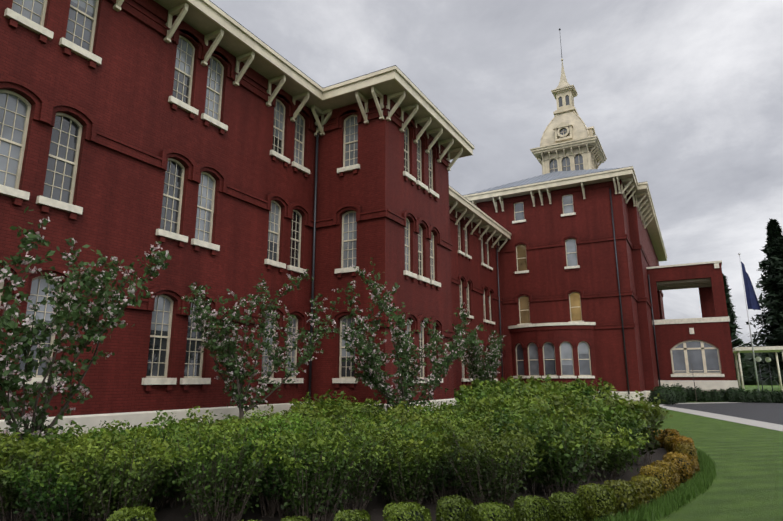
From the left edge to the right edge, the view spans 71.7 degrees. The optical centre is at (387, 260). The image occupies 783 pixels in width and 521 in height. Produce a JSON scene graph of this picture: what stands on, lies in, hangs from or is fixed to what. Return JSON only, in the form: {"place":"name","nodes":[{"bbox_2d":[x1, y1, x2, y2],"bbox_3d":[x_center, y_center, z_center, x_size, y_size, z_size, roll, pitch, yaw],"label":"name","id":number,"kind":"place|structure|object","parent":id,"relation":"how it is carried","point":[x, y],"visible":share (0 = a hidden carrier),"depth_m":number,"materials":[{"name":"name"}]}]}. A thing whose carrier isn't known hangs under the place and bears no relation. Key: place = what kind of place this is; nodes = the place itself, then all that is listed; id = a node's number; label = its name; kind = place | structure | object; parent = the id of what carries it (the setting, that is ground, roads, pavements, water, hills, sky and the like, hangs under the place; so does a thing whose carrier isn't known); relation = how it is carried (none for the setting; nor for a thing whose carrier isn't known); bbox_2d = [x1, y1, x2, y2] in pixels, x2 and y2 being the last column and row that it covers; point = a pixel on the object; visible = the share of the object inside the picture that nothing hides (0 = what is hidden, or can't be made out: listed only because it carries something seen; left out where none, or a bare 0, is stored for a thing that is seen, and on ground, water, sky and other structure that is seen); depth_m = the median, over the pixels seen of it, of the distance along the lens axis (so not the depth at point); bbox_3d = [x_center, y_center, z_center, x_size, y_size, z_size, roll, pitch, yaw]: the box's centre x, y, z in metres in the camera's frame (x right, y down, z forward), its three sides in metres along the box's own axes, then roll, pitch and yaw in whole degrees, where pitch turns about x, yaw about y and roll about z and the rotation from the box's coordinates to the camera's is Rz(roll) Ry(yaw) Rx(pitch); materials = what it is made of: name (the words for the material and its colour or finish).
{"place":"outdoors","nodes":[
{"label":"outdoors","id":0,"kind":"place"},
{"bbox_2d":[0,384,782,520],"bbox_3d":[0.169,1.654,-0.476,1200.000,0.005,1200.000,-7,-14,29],"label":"ground","id":1,"kind":"structure","parent":0,"point":[747,485],"depth_m":9.05,"materials":[{"name":"green plant"}]},
{"bbox_2d":[0,206,171,443],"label":"tree","id":2,"kind":"object","parent":1,"relation":"on","point":[96,282],"visible":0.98,"depth_m":9.47,"materials":[{"name":"green plant"}]},
{"bbox_2d":[179,269,339,418],"bbox_3d":[-3.914,2.386,16.281,4.607,5.747,4.507,5,-13,-21],"label":"tree","id":3,"kind":"object","parent":1,"relation":"on","point":[226,359],"visible":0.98,"depth_m":15.28,"materials":[{"name":"green plant"}]},
{"bbox_2d":[0,0,666,440],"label":"building","id":4,"kind":"structure","parent":1,"relation":"on","point":[214,148],"depth_m":19.84,"materials":[{"name":"brick"}]},
{"bbox_2d":[467,167,622,194],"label":"roof","id":5,"kind":"structure","parent":4,"relation":"on","point":[553,175],"depth_m":45.73,"materials":[{"name":"grey metal"}]},
{"bbox_2d":[530,28,606,174],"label":"tower","id":6,"kind":"structure","parent":5,"relation":"on","point":[569,141],"depth_m":55.93,"materials":[{"name":"beige wood"}]},
{"bbox_2d":[0,374,672,520],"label":"shrubs","id":7,"kind":"object","parent":1,"relation":"on","point":[510,434],"visible":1,"depth_m":7.08,"materials":[{"name":"green plant"}]},
{"bbox_2d":[107,428,699,520],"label":"shrubs","id":8,"kind":"object","parent":1,"relation":"on","point":[678,464],"visible":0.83,"depth_m":6.36,"materials":[{"name":"plant"}]},
{"bbox_2d":[331,258,486,412],"bbox_3d":[0.590,2.628,16.366,4.531,5.311,3.452,0,-12,2],"label":"tree","id":9,"kind":"object","parent":1,"relation":"on","point":[372,359],"visible":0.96,"depth_m":16.35,"materials":[{"name":"green plant"}]},
{"bbox_2d":[454,303,505,384],"bbox_3d":[5.534,5.722,32.363,3.340,6.107,5.372,1,-12,-2],"label":"tree","id":10,"kind":"object","parent":1,"relation":"on","point":[481,370],"visible":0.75,"depth_m":31.00,"materials":[{"name":"green plant"}]},
{"bbox_2d":[582,401,722,520],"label":"grass tufts","id":11,"kind":"object","parent":1,"relation":"on","point":[683,494],"visible":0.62,"depth_m":7.63,"materials":[{"name":"green plant"}]},
{"bbox_2d":[646,260,738,391],"bbox_3d":[26.221,6.341,46.775,5.670,11.460,5.050,-7,-14,29],"label":"porch","id":12,"kind":"object","parent":1,"relation":"on","point":[703,345],"visible":0.96,"depth_m":44.82,"materials":[{"name":"brick"}]},
{"bbox_2d":[647,383,782,404],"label":"hedge","id":13,"kind":"object","parent":1,"relation":"on","point":[677,394],"visible":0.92,"depth_m":40.37,"materials":[{"name":"green plant"}]},
{"bbox_2d":[652,402,782,430],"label":"drive","id":14,"kind":"structure","parent":1,"relation":"on","point":[766,415],"depth_m":29.32,"materials":[{"name":"asphalt"}]},
{"bbox_2d":[722,273,753,379],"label":"conifer","id":15,"kind":"object","parent":1,"relation":"on","point":[733,326],"visible":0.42,"depth_m":80.41,"materials":[{"name":"green plant"}]},
{"bbox_2d":[731,253,760,390],"bbox_3d":[34.527,6.245,53.703,4.639,14.210,0.339,-4,-13,17],"label":"flagpole","id":16,"kind":"object","parent":1,"relation":"on","point":[751,300],"visible":0.98,"depth_m":53.81,"materials":[{"name":"blue fabric"}]},
{"bbox_2d":[733,346,782,391],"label":"pergola","id":17,"kind":"object","parent":1,"relation":"on","point":[739,350],"visible":0.96,"depth_m":55.11,"materials":[{"name":"white wood"}]},
{"bbox_2d":[735,342,782,384],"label":"trees","id":18,"kind":"object","parent":1,"relation":"on","point":[751,371],"depth_m":156.67,"materials":[{"name":"green plant"}]},
{"bbox_2d":[742,219,782,382],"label":"conifer","id":19,"kind":"object","parent":1,"relation":"on","point":[771,266],"visible":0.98,"depth_m":81.76,"materials":[{"name":"green plant"}]},
{"bbox_2d":[759,328,782,381],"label":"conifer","id":20,"kind":"object","parent":1,"relation":"on","point":[763,367],"depth_m":99.16,"materials":[{"name":"green plant"}]},
{"bbox_2d":[210,0,782,352],"label":"sky","id":21,"kind":"structure","parent":0,"point":[686,94],"materials":[{"name":"grey"}]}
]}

